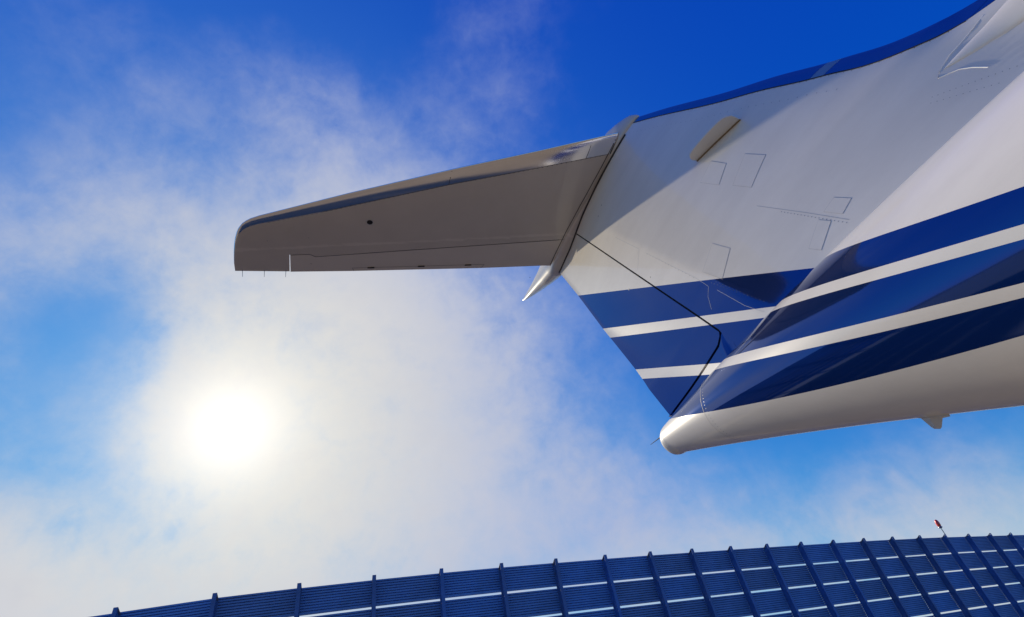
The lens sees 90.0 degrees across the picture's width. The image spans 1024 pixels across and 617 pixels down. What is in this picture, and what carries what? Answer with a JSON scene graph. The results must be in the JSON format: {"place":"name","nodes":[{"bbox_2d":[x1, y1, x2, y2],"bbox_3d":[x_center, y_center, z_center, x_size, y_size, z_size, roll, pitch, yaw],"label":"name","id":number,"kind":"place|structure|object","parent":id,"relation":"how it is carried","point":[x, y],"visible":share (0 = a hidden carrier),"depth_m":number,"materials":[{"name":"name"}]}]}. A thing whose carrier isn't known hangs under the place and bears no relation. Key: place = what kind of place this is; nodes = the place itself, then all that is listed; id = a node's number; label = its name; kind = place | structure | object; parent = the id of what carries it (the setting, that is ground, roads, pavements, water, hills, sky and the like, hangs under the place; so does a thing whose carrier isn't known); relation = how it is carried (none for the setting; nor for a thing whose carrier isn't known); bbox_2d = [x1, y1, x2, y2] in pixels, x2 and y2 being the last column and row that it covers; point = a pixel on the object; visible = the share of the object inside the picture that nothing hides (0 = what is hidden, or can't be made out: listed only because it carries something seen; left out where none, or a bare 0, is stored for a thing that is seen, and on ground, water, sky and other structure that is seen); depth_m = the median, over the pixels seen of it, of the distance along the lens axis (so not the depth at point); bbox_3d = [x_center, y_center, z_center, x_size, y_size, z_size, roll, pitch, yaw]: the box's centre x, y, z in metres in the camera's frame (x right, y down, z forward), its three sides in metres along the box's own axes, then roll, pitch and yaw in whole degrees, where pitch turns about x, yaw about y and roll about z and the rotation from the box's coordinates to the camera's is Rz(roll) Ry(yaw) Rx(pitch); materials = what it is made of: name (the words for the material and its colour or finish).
{"place":"outdoors","nodes":[
{"label":"outdoors","id":0,"kind":"place"},
{"bbox_2d":[0,0,1023,616],"label":"sky","id":1,"kind":"structure","parent":0,"point":[177,426],"materials":[{"name":"blue"}]},
{"label":"apron","id":2,"kind":"structure","parent":0,"visible":0},
{"bbox_2d":[91,533,1023,616],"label":"blast fence","id":3,"kind":"object","parent":2,"relation":"on","point":[299,600],"visible":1,"depth_m":14.30,"materials":[{"name":"blue metal"}]},
{"bbox_2d":[934,520,978,582],"bbox_3d":[16.572,9.091,19.025,0.150,2.455,0.150,-12,-40,0],"label":"windsock","id":4,"kind":"object","parent":3,"relation":"attached to","point":[937,523],"visible":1,"depth_m":19.65,"materials":[{"name":"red fabric"}]},
{"bbox_2d":[234,0,1023,454],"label":"airplane","id":5,"kind":"object","parent":2,"relation":"on","point":[836,244],"visible":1,"depth_m":2.97,"materials":[{"name":"white paint"}]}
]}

